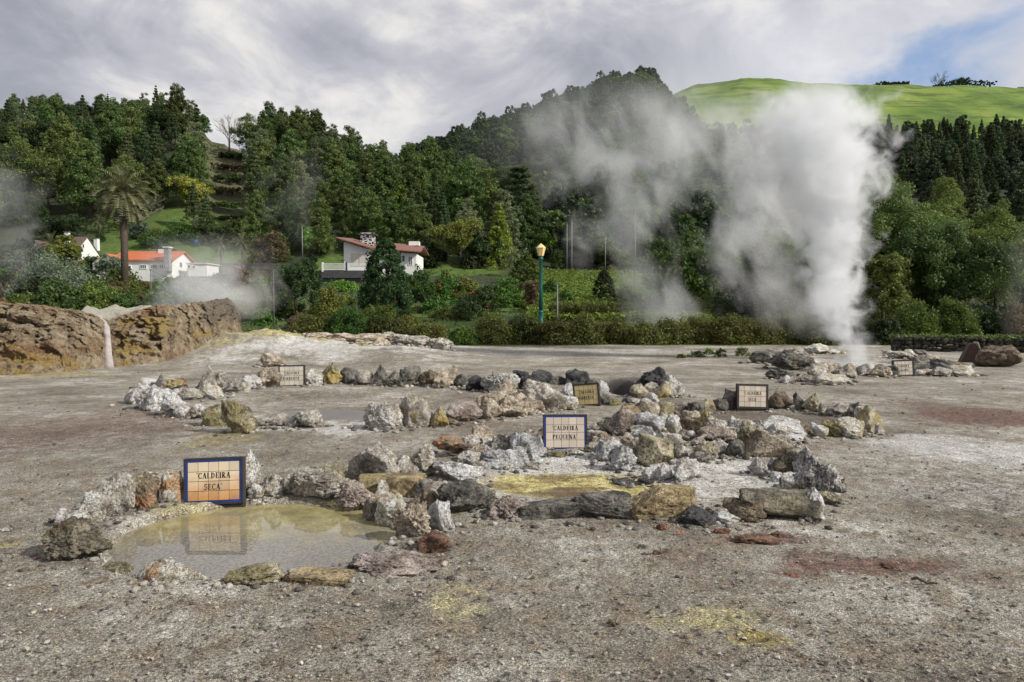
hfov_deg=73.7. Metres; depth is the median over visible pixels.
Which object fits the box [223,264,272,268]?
garden wall
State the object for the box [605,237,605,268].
utility pole
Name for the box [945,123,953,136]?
slope conifer
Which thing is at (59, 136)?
hill tree
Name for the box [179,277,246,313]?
garden shrub
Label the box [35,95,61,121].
hill tree
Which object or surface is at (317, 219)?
hill tree
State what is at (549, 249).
hedge
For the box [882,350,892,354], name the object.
rock
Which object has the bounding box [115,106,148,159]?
hill tree
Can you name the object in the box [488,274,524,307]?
shrub
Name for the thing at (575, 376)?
rock
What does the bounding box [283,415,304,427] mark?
rock
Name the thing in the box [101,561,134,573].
rock
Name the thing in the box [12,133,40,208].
hill conifer
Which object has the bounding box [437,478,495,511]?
rock
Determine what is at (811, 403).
rock
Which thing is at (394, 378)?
rock
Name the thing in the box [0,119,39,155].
hill tree
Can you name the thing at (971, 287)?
hillside tree
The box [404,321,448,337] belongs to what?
shrub
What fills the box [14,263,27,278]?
garden shrub
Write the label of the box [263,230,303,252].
shrub
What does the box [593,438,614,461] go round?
rock
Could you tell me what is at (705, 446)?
rock
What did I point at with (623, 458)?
rock
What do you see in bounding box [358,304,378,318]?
shrub
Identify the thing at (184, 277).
garden shrub
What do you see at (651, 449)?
rock
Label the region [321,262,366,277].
railing
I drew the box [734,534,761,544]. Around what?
stone
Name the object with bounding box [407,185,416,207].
hill conifer
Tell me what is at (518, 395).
rock
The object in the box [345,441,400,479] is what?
rock
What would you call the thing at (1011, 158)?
slope conifer
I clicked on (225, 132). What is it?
bare tree
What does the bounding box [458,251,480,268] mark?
shrub
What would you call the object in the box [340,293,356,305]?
garden shrub
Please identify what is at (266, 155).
hill tree
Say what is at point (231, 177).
terrace hedge
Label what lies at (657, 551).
twig
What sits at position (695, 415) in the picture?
rock
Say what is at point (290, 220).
hill tree
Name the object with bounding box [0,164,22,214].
hill tree
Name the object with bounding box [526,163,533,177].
hill tree
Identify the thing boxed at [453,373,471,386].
rock
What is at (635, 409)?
rock
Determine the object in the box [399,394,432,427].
rock
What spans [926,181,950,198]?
slope conifer
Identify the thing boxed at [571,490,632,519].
rock
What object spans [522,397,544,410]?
rock
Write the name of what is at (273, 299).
utility pole
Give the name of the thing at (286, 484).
rock
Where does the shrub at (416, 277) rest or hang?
on the hills
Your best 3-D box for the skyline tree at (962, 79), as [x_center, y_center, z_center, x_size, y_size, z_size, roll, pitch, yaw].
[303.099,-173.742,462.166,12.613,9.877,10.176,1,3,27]
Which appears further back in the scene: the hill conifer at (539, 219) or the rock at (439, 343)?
the hill conifer at (539, 219)
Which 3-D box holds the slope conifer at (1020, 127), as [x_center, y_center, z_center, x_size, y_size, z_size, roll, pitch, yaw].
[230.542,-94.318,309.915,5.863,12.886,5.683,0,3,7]
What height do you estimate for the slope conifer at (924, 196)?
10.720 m
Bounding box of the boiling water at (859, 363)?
[817,359,891,365]
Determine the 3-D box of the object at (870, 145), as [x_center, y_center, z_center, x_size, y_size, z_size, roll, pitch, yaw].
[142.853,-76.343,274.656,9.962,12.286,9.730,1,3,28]
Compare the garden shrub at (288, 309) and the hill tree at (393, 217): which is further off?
the hill tree at (393, 217)
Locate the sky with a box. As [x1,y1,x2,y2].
[0,0,1023,156]
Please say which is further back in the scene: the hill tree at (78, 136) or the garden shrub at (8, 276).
the hill tree at (78, 136)
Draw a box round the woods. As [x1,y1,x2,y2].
[399,67,892,267]
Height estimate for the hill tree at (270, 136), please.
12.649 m
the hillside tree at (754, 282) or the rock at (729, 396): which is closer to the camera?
the rock at (729, 396)
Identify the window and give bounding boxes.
[140,264,146,268]
[150,264,157,268]
[351,253,357,265]
[359,253,365,265]
[400,255,405,261]
[408,256,412,264]
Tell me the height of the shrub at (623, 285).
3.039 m
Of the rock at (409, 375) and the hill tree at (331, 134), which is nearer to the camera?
the rock at (409, 375)
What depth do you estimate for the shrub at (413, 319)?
51.43 m
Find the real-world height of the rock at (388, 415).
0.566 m
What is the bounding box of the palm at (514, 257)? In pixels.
[503,245,526,273]
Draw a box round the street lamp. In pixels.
[536,243,545,323]
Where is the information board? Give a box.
[958,341,980,362]
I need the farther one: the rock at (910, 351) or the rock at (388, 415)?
the rock at (910, 351)
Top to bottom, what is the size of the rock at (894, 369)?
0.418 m
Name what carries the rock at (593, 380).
on the ground
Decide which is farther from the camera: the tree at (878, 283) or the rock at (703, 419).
the tree at (878, 283)
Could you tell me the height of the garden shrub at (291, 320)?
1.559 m
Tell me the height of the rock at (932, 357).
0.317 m
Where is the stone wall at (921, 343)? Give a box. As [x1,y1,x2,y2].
[890,335,1023,352]
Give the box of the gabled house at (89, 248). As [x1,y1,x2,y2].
[63,231,99,260]
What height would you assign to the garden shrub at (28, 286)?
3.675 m
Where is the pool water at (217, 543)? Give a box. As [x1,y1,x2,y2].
[107,504,395,578]
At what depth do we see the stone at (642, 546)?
5.75 m
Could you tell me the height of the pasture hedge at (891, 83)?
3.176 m
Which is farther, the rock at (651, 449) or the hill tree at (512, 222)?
the hill tree at (512, 222)
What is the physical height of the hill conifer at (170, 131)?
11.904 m
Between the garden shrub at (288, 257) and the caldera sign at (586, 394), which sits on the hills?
the garden shrub at (288, 257)
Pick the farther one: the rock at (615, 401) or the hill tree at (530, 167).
the hill tree at (530, 167)
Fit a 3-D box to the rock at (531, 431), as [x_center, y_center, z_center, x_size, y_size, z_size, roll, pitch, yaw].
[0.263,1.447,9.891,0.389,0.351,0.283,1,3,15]
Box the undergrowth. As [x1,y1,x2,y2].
[1,233,1017,342]
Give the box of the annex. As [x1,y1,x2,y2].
[186,263,219,277]
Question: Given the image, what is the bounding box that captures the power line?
[153,271,272,287]
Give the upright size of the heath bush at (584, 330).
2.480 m
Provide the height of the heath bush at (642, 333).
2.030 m
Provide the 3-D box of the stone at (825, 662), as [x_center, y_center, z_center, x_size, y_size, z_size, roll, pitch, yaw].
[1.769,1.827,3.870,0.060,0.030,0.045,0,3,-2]
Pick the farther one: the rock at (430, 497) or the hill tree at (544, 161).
the hill tree at (544, 161)
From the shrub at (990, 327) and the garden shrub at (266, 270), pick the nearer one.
the shrub at (990, 327)
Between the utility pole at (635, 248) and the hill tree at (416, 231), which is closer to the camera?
the utility pole at (635, 248)
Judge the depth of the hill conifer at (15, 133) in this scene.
149.19 m
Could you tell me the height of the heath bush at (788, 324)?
2.770 m
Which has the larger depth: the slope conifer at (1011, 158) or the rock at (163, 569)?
the slope conifer at (1011, 158)
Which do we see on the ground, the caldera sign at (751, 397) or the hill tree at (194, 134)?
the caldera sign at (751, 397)
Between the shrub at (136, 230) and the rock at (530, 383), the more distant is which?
the shrub at (136, 230)
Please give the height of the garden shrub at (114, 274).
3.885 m
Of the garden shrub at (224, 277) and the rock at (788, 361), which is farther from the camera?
the garden shrub at (224, 277)
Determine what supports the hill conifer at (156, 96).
on the hills
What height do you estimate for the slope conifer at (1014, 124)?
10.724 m
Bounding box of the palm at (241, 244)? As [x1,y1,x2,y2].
[232,233,249,257]
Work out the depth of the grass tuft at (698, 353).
29.27 m
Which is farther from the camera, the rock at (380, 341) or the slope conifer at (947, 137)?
the slope conifer at (947, 137)
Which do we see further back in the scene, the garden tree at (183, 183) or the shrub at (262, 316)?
the garden tree at (183, 183)
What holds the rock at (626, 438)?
on the ground
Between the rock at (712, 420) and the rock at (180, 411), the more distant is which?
the rock at (180, 411)
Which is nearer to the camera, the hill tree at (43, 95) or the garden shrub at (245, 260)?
the garden shrub at (245, 260)
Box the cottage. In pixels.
[28,240,48,252]
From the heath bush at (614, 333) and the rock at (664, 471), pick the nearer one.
the rock at (664, 471)
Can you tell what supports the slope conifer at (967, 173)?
on the hills
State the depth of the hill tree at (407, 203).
130.12 m
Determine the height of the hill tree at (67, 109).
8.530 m
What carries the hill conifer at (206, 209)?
on the hills
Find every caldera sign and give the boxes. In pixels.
[183,456,245,507]
[278,365,305,385]
[543,414,586,448]
[572,382,600,405]
[736,383,767,410]
[891,359,914,375]
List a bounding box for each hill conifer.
[0,100,15,125]
[0,184,10,226]
[9,124,23,189]
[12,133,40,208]
[18,99,25,115]
[24,97,39,126]
[74,95,90,138]
[90,133,109,182]
[92,100,107,153]
[93,94,104,125]
[106,173,135,230]
[116,129,138,172]
[134,122,150,173]
[142,121,174,186]
[151,85,160,107]
[163,106,180,150]
[180,182,205,227]
[192,104,206,161]
[195,195,222,246]
[241,142,272,213]
[306,183,323,220]
[331,182,347,230]
[353,172,363,198]
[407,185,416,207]
[424,179,445,238]
[434,192,450,243]
[451,153,460,176]
[529,210,542,250]
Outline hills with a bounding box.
[0,78,1023,341]
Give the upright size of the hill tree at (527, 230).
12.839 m
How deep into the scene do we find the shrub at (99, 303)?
60.29 m
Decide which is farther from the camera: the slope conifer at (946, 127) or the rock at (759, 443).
the slope conifer at (946, 127)
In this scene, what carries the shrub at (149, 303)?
on the hills
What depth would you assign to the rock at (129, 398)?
14.62 m
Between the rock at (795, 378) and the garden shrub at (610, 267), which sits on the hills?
the garden shrub at (610, 267)
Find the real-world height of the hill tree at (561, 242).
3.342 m
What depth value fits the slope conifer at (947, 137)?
294.12 m
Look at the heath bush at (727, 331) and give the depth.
40.01 m
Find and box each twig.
[607,617,619,626]
[652,548,667,553]
[911,576,937,583]
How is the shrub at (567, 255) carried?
on the hills
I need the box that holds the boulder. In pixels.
[973,345,1022,366]
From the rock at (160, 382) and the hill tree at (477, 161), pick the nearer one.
the rock at (160, 382)
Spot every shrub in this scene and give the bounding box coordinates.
[0,243,59,274]
[0,248,15,260]
[0,248,93,297]
[0,267,22,277]
[0,269,18,287]
[0,285,3,296]
[2,280,19,298]
[6,292,34,303]
[11,238,31,250]
[12,274,51,297]
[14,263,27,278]
[27,278,91,309]
[47,285,79,308]
[71,278,118,310]
[75,272,111,287]
[76,278,124,308]
[77,255,102,278]
[95,233,106,241]
[100,267,142,288]
[107,280,137,295]
[108,281,146,296]
[108,288,142,307]
[127,220,150,238]
[135,277,191,305]
[137,230,171,248]
[138,302,162,305]
[139,281,152,292]
[145,227,163,235]
[156,220,202,243]
[157,244,176,250]
[160,275,206,302]
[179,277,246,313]
[195,227,229,244]
[198,272,235,289]
[202,276,224,285]
[221,263,251,285]
[222,217,246,239]
[230,279,243,294]
[235,256,266,277]
[242,288,256,299]
[246,275,275,296]
[251,307,279,326]
[260,291,293,309]
[261,265,276,275]
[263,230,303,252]
[265,299,304,318]
[275,252,294,261]
[286,312,306,328]
[287,313,334,333]
[305,253,317,261]
[306,285,349,317]
[324,279,359,291]
[324,305,370,334]
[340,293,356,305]
[357,314,393,333]
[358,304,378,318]
[375,304,397,317]
[385,316,412,334]
[394,310,411,318]
[398,314,419,325]
[402,264,436,302]
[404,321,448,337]
[412,304,419,311]
[416,295,442,314]
[418,292,432,302]
[428,249,448,261]
[428,306,478,320]
[429,270,461,300]
[432,308,452,318]
[437,299,449,308]
[447,299,459,305]
[450,276,478,296]
[450,299,475,321]
[456,291,471,300]
[457,293,483,316]
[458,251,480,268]
[469,283,499,310]
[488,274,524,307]
[508,255,543,283]
[518,300,536,310]
[521,229,560,246]
[538,279,560,293]
[554,289,575,302]
[561,237,591,261]
[576,254,593,268]
[589,244,620,262]
[592,269,616,298]
[607,265,616,269]
[614,282,642,303]
[621,247,630,255]
[640,292,669,308]
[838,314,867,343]
[864,315,904,344]
[891,296,942,340]
[936,295,984,341]
[968,303,1012,337]
[997,301,1023,342]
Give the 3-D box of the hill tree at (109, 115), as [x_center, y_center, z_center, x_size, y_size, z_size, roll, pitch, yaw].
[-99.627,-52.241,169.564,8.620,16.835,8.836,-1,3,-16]
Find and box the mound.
[0,297,244,374]
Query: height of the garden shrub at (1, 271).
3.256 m
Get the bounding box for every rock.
[40,516,112,560]
[54,508,86,521]
[79,490,115,523]
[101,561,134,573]
[102,471,135,516]
[123,382,149,403]
[131,557,209,581]
[133,384,175,410]
[133,472,159,509]
[138,377,156,385]
[155,373,166,388]
[156,488,166,503]
[158,394,188,415]
[160,469,182,502]
[166,378,185,388]
[174,405,190,417]
[178,388,203,399]
[185,404,205,417]
[197,365,216,388]
[200,382,223,398]
[201,404,226,425]
[216,372,231,387]
[220,399,257,433]
[223,378,251,392]
[223,562,285,584]
[242,374,261,388]
[246,448,260,495]
[247,483,264,498]
[256,367,282,386]
[256,413,288,425]
[259,353,285,365]
[260,474,283,496]
[281,473,294,494]
[282,566,355,586]
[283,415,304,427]
[291,467,343,498]
[295,408,323,427]
[302,332,331,337]
[305,369,323,385]
[322,362,342,383]
[323,460,344,480]
[326,333,359,340]
[336,479,380,510]
[340,367,357,383]
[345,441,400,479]
[350,550,440,578]
[352,333,389,343]
[355,370,372,384]
[357,472,426,495]
[362,497,377,520]
[363,401,403,429]
[369,364,387,384]
[370,338,390,344]
[374,492,405,525]
[375,479,388,496]
[381,371,402,386]
[382,331,409,343]
[393,500,430,536]
[395,336,430,345]
[395,455,418,472]
[399,365,420,385]
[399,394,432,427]
[407,494,422,503]
[410,443,436,474]
[414,478,437,497]
[416,530,452,553]
[418,370,434,385]
[421,489,438,509]
[426,337,454,349]
[428,499,454,531]
[429,405,448,426]
[432,436,468,452]
[432,461,483,481]
[433,365,457,387]
[435,480,446,486]
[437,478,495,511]
[437,555,445,560]
[446,401,482,420]
[448,417,458,424]
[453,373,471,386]
[456,450,481,463]
[458,434,480,452]
[464,443,487,452]
[465,375,488,390]
[468,461,480,465]
[471,425,494,438]
[474,395,481,418]
[479,373,520,391]
[479,390,508,402]
[479,438,492,443]
[480,397,501,418]
[480,448,509,469]
[486,495,527,518]
[490,433,510,449]
[497,381,518,391]
[497,383,514,395]
[497,394,529,416]
[500,460,510,469]
[506,448,529,468]
[509,430,545,456]
[511,392,526,398]
[512,446,528,456]
[513,370,528,388]
[518,399,535,412]
[519,496,583,519]
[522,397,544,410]
[523,379,549,392]
[523,388,535,396]
[523,460,539,469]
[524,374,540,381]
[524,428,542,438]
[529,453,542,462]
[532,369,553,382]
[534,386,545,396]
[534,433,544,450]
[535,388,566,409]
[546,450,565,456]
[549,376,565,384]
[559,382,572,395]
[565,368,590,383]
[565,396,578,409]
[565,449,584,454]
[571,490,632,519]
[583,441,598,451]
[586,378,597,382]
[587,423,604,430]
[587,430,601,441]
[591,431,610,441]
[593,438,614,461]
[599,380,608,391]
[600,391,609,400]
[601,397,612,404]
[602,419,609,432]
[604,436,622,444]
[605,408,636,436]
[607,439,621,445]
[607,444,636,470]
[609,398,620,405]
[612,477,638,484]
[620,405,640,413]
[620,434,633,443]
[622,397,639,402]
[628,437,638,447]
[629,383,648,397]
[629,424,653,432]
[630,447,635,455]
[631,426,656,437]
[631,484,696,520]
[633,398,651,403]
[635,400,651,412]
[636,411,668,431]
[636,432,673,464]
[637,479,654,484]
[641,366,665,386]
[641,464,660,479]
[644,382,658,391]
[645,392,659,402]
[647,402,659,415]
[653,381,671,397]
[655,463,673,480]
[658,401,674,414]
[658,411,667,417]
[658,428,669,436]
[659,432,683,443]
[663,373,685,395]
[665,413,681,433]
[672,440,684,457]
[673,457,701,481]
[675,402,687,412]
[675,504,715,525]
[679,429,696,440]
[680,402,701,412]
[680,410,699,422]
[681,418,702,433]
[682,445,689,452]
[690,437,705,445]
[693,440,720,462]
[693,441,717,460]
[697,402,705,412]
[697,424,736,441]
[699,409,707,426]
[703,398,715,413]
[705,415,726,425]
[705,506,728,515]
[712,510,740,523]
[713,398,729,410]
[715,422,735,440]
[715,438,727,446]
[719,444,726,454]
[722,388,735,409]
[722,497,766,522]
[726,416,756,440]
[726,438,745,455]
[736,452,750,457]
[737,419,755,441]
[739,488,824,520]
[744,428,792,456]
[747,455,767,474]
[749,350,778,363]
[759,415,806,439]
[765,369,795,378]
[767,347,783,352]
[767,422,792,434]
[767,457,774,469]
[768,391,793,408]
[769,352,814,370]
[770,471,781,481]
[771,430,791,442]
[772,449,796,472]
[777,375,791,382]
[777,471,803,489]
[784,346,804,354]
[790,376,801,381]
[792,445,816,473]
[793,392,804,409]
[797,461,846,492]
[800,375,813,381]
[801,392,819,411]
[803,425,813,437]
[804,343,828,353]
[804,487,825,521]
[807,362,828,375]
[808,422,828,437]
[812,373,844,384]
[818,402,826,414]
[819,491,841,504]
[820,419,843,436]
[823,361,837,372]
[826,348,839,353]
[826,402,850,416]
[831,369,852,382]
[836,363,845,368]
[836,416,864,437]
[842,368,856,377]
[843,363,857,373]
[846,402,859,417]
[854,406,863,419]
[857,363,874,373]
[858,404,887,433]
[868,364,892,376]
[875,422,884,433]
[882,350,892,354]
[887,350,913,358]
[887,365,900,375]
[903,349,917,355]
[908,356,929,362]
[913,349,926,354]
[914,363,930,370]
[914,369,925,375]
[921,369,931,374]
[925,355,941,360]
[929,359,955,368]
[930,366,951,376]
[947,360,967,364]
[947,365,974,375]
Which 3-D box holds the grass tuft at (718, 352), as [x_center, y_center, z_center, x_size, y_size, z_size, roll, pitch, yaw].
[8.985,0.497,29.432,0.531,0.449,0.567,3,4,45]
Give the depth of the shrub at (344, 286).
83.97 m
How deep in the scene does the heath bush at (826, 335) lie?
39.97 m
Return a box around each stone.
[269,647,278,651]
[638,544,648,548]
[656,524,668,529]
[676,530,684,534]
[714,528,730,533]
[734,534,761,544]
[755,536,779,544]
[771,532,787,537]
[784,572,800,577]
[818,660,828,665]
[879,562,897,568]
[919,648,931,652]
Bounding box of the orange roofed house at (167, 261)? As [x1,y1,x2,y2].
[92,247,195,280]
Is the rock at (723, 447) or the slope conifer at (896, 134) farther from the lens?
the slope conifer at (896, 134)
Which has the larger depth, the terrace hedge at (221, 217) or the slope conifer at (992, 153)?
the slope conifer at (992, 153)
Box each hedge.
[209,186,242,193]
[209,200,240,207]
[210,162,246,169]
[210,173,241,180]
[214,215,248,220]
[218,151,245,158]
[523,244,583,257]
[547,301,630,314]
[873,81,909,84]
[933,80,997,86]
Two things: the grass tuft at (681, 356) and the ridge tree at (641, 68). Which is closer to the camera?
the grass tuft at (681, 356)
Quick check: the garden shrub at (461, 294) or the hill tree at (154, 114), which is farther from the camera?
the hill tree at (154, 114)
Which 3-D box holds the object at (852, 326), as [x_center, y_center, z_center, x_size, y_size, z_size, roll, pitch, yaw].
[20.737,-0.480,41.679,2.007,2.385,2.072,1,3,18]
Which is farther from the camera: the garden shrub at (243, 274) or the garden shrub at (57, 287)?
the garden shrub at (243, 274)
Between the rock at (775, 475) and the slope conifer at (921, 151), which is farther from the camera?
the slope conifer at (921, 151)
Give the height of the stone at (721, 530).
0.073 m
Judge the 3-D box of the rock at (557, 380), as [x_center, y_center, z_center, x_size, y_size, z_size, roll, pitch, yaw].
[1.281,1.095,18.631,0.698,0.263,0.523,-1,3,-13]
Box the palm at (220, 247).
[210,234,229,272]
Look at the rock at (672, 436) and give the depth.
9.75 m
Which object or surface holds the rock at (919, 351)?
on the ground
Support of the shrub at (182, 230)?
on the hills
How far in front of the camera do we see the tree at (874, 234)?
52.95 m
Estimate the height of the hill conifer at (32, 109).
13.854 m
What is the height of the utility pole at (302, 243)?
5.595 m
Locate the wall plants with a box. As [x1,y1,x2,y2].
[887,332,1023,341]
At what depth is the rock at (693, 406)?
13.32 m
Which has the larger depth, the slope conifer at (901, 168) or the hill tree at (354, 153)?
the slope conifer at (901, 168)
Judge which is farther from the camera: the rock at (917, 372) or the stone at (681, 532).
the rock at (917, 372)
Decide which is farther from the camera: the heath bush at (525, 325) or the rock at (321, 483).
the heath bush at (525, 325)
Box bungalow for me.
[317,233,428,283]
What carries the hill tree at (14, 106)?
on the hills
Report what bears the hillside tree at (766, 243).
on the hills
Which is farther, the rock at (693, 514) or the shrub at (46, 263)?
the shrub at (46, 263)
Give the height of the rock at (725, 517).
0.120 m
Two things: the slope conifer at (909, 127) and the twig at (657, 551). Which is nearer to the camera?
the twig at (657, 551)
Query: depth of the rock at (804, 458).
8.08 m
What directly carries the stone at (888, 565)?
on the ground
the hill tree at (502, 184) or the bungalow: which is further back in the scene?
the hill tree at (502, 184)
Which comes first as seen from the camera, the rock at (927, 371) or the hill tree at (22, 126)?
the rock at (927, 371)
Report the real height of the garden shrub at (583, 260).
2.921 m
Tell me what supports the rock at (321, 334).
on the ground
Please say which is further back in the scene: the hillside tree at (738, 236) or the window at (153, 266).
the window at (153, 266)
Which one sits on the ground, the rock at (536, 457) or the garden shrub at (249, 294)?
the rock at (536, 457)
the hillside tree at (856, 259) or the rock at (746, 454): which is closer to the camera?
the rock at (746, 454)
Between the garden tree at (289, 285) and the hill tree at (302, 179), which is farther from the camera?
the hill tree at (302, 179)
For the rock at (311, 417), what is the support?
on the ground
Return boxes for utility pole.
[149,270,151,301]
[272,269,274,329]
[301,225,302,259]
[556,282,558,318]
[571,219,572,268]
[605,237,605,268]
[634,207,636,288]
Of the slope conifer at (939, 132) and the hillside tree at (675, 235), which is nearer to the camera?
the hillside tree at (675, 235)
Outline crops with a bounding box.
[522,267,715,321]
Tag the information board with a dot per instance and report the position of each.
(969, 352)
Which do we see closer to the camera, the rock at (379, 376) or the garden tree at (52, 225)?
the rock at (379, 376)
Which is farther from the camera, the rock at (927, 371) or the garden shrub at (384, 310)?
the garden shrub at (384, 310)
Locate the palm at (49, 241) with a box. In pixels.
[36,230,56,258]
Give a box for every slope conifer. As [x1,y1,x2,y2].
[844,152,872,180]
[845,177,862,191]
[850,123,858,142]
[854,149,865,160]
[855,117,862,138]
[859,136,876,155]
[869,123,889,142]
[869,123,890,146]
[872,132,892,174]
[872,163,880,185]
[874,151,886,174]
[875,131,879,146]
[877,161,888,190]
[885,114,893,138]
[887,125,901,158]
[888,131,917,163]
[892,145,920,172]
[894,150,921,184]
[895,151,912,189]
[897,124,918,146]
[903,120,921,139]
[908,132,926,162]
[912,153,945,192]
[913,121,921,138]
[914,186,940,219]
[917,134,929,170]
[918,134,941,162]
[920,119,930,134]
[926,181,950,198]
[927,119,936,136]
[929,144,939,162]
[929,164,942,186]
[930,130,939,148]
[936,122,944,148]
[936,139,960,173]
[940,117,945,138]
[941,119,950,139]
[941,131,950,149]
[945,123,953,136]
[946,145,967,190]
[950,126,962,156]
[953,114,970,138]
[957,152,971,182]
[958,178,990,219]
[959,124,970,153]
[959,140,988,175]
[959,171,986,221]
[960,123,965,143]
[964,141,978,181]
[967,163,986,207]
[970,124,977,140]
[977,119,983,139]
[980,124,1005,151]
[982,122,1000,156]
[982,157,1001,192]
[986,180,1000,219]
[987,157,1011,189]
[989,148,995,159]
[992,143,1009,178]
[993,114,999,127]
[996,133,1007,154]
[999,116,1006,127]
[1000,120,1017,137]
[1002,144,1022,172]
[1002,172,1020,199]
[1003,189,1023,224]
[1004,130,1023,164]
[1010,165,1023,199]
[1011,119,1023,133]
[1015,176,1023,220]
[1016,119,1023,135]
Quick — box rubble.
[0,330,987,595]
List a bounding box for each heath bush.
[448,325,479,344]
[473,309,518,344]
[506,314,544,344]
[532,315,572,344]
[567,311,607,344]
[593,316,632,343]
[621,319,666,344]
[646,313,701,344]
[678,313,723,343]
[704,312,761,344]
[740,312,791,344]
[766,309,816,344]
[792,318,842,345]
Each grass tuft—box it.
[677,354,685,357]
[687,350,706,356]
[704,348,714,353]
[713,348,727,356]
[735,346,750,355]
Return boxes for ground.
[0,328,1023,681]
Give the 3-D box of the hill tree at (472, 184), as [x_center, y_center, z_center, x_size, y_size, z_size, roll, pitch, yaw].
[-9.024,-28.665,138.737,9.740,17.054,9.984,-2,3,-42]
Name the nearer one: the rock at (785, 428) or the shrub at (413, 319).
the rock at (785, 428)
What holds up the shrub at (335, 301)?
on the hills
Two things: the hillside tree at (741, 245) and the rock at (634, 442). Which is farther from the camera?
the hillside tree at (741, 245)
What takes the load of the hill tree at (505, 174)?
on the hills
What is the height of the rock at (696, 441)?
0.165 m
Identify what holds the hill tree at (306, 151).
on the hills
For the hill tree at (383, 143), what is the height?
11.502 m
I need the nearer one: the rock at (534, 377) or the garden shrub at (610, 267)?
the rock at (534, 377)
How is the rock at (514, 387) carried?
on the ground
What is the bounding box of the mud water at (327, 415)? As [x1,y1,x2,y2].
[263,410,364,420]
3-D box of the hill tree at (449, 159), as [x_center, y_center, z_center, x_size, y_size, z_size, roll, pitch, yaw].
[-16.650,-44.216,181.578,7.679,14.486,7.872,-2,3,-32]
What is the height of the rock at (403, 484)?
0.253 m
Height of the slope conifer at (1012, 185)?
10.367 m
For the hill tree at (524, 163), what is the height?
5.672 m
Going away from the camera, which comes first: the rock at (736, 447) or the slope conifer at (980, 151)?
the rock at (736, 447)
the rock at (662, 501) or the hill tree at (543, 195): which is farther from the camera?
the hill tree at (543, 195)
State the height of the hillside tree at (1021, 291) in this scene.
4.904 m
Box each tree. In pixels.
[0,97,22,124]
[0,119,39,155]
[0,124,38,152]
[0,134,84,213]
[0,154,30,191]
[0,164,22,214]
[0,190,50,225]
[9,213,89,240]
[10,93,24,117]
[12,107,37,126]
[18,116,59,149]
[25,95,40,111]
[35,94,47,99]
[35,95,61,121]
[37,128,84,167]
[38,105,55,123]
[38,112,83,182]
[41,141,70,196]
[42,234,86,271]
[52,114,105,163]
[53,92,64,104]
[54,103,76,120]
[58,138,107,218]
[74,101,93,114]
[86,162,157,282]
[90,93,106,115]
[92,95,100,115]
[92,97,124,161]
[93,253,120,276]
[96,120,149,167]
[96,153,156,211]
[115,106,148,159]
[116,97,148,123]
[125,99,152,126]
[139,92,150,113]
[139,197,164,223]
[141,158,176,210]
[142,102,182,134]
[157,92,164,106]
[160,83,192,137]
[165,174,212,209]
[168,138,215,205]
[168,151,179,171]
[170,120,217,171]
[173,135,206,184]
[185,99,205,133]
[199,114,212,132]
[212,114,242,150]
[227,112,259,143]
[236,130,249,150]
[239,128,276,181]
[239,189,275,242]
[247,230,290,273]
[249,138,277,190]
[251,121,277,152]
[255,101,282,145]
[256,111,262,124]
[259,153,300,223]
[263,257,323,317]
[267,128,307,190]
[269,197,308,243]
[273,115,286,143]
[273,150,312,204]
[276,107,287,122]
[283,105,311,145]
[283,114,308,131]
[289,123,324,148]
[290,139,307,164]
[295,225,314,254]
[297,198,337,255]
[300,180,336,223]
[301,136,328,198]
[301,148,315,185]
[302,109,311,125]
[307,108,329,146]
[312,136,347,162]
[314,144,354,190]
[315,226,329,255]
[322,123,340,146]
[327,169,354,216]
[329,181,361,234]
[337,155,357,181]
[339,185,383,247]
[340,125,366,161]
[342,142,363,189]
[351,152,378,196]
[353,238,414,315]
[358,143,371,161]
[363,143,378,161]
[363,149,407,210]
[364,200,384,238]
[368,196,406,243]
[376,155,401,175]
[378,139,392,163]
[387,181,406,224]
[394,153,399,168]
[395,141,421,179]
[395,202,441,252]
[399,155,431,218]
[399,197,415,240]
[417,136,448,177]
[417,168,446,224]
[419,236,440,268]
[426,216,484,259]
[433,164,474,229]
[442,148,458,176]
[448,158,490,226]
[449,198,486,257]
[464,158,484,177]
[465,153,478,168]
[466,167,499,221]
[466,234,504,265]
[477,159,488,168]
[479,192,506,233]
[481,203,519,270]
[485,188,527,259]
[488,159,504,189]
[488,166,542,231]
[497,171,532,204]
[500,166,511,183]
[500,167,535,191]
[504,158,511,166]
[510,193,548,254]
[516,187,542,222]
[518,280,538,306]
[520,158,528,166]
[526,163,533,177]
[528,154,535,169]
[539,188,546,200]
[542,155,548,169]
[549,249,565,268]
[556,239,565,246]
[616,229,751,310]
[634,65,647,73]
[658,221,698,247]
[690,228,723,249]
[700,223,778,313]
[708,227,750,302]
[713,235,794,310]
[738,268,820,314]
[740,230,856,314]
[754,233,833,309]
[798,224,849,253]
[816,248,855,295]
[823,241,867,280]
[830,170,970,306]
[845,251,917,324]
[887,218,1023,314]
[928,192,1023,316]
[930,71,948,83]
[930,176,969,221]
[947,263,979,301]
[949,77,970,85]
[950,283,974,302]
[979,270,1023,310]
[981,263,1023,308]
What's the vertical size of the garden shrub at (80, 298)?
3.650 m
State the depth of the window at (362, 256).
99.49 m
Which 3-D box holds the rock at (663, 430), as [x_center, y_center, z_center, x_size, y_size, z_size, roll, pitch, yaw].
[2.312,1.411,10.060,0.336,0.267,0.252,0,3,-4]
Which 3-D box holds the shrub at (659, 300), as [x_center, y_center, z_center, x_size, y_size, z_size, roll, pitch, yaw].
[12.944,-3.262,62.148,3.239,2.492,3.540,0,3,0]
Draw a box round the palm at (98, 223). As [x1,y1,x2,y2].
[88,213,107,232]
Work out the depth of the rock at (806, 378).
19.02 m
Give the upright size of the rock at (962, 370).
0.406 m

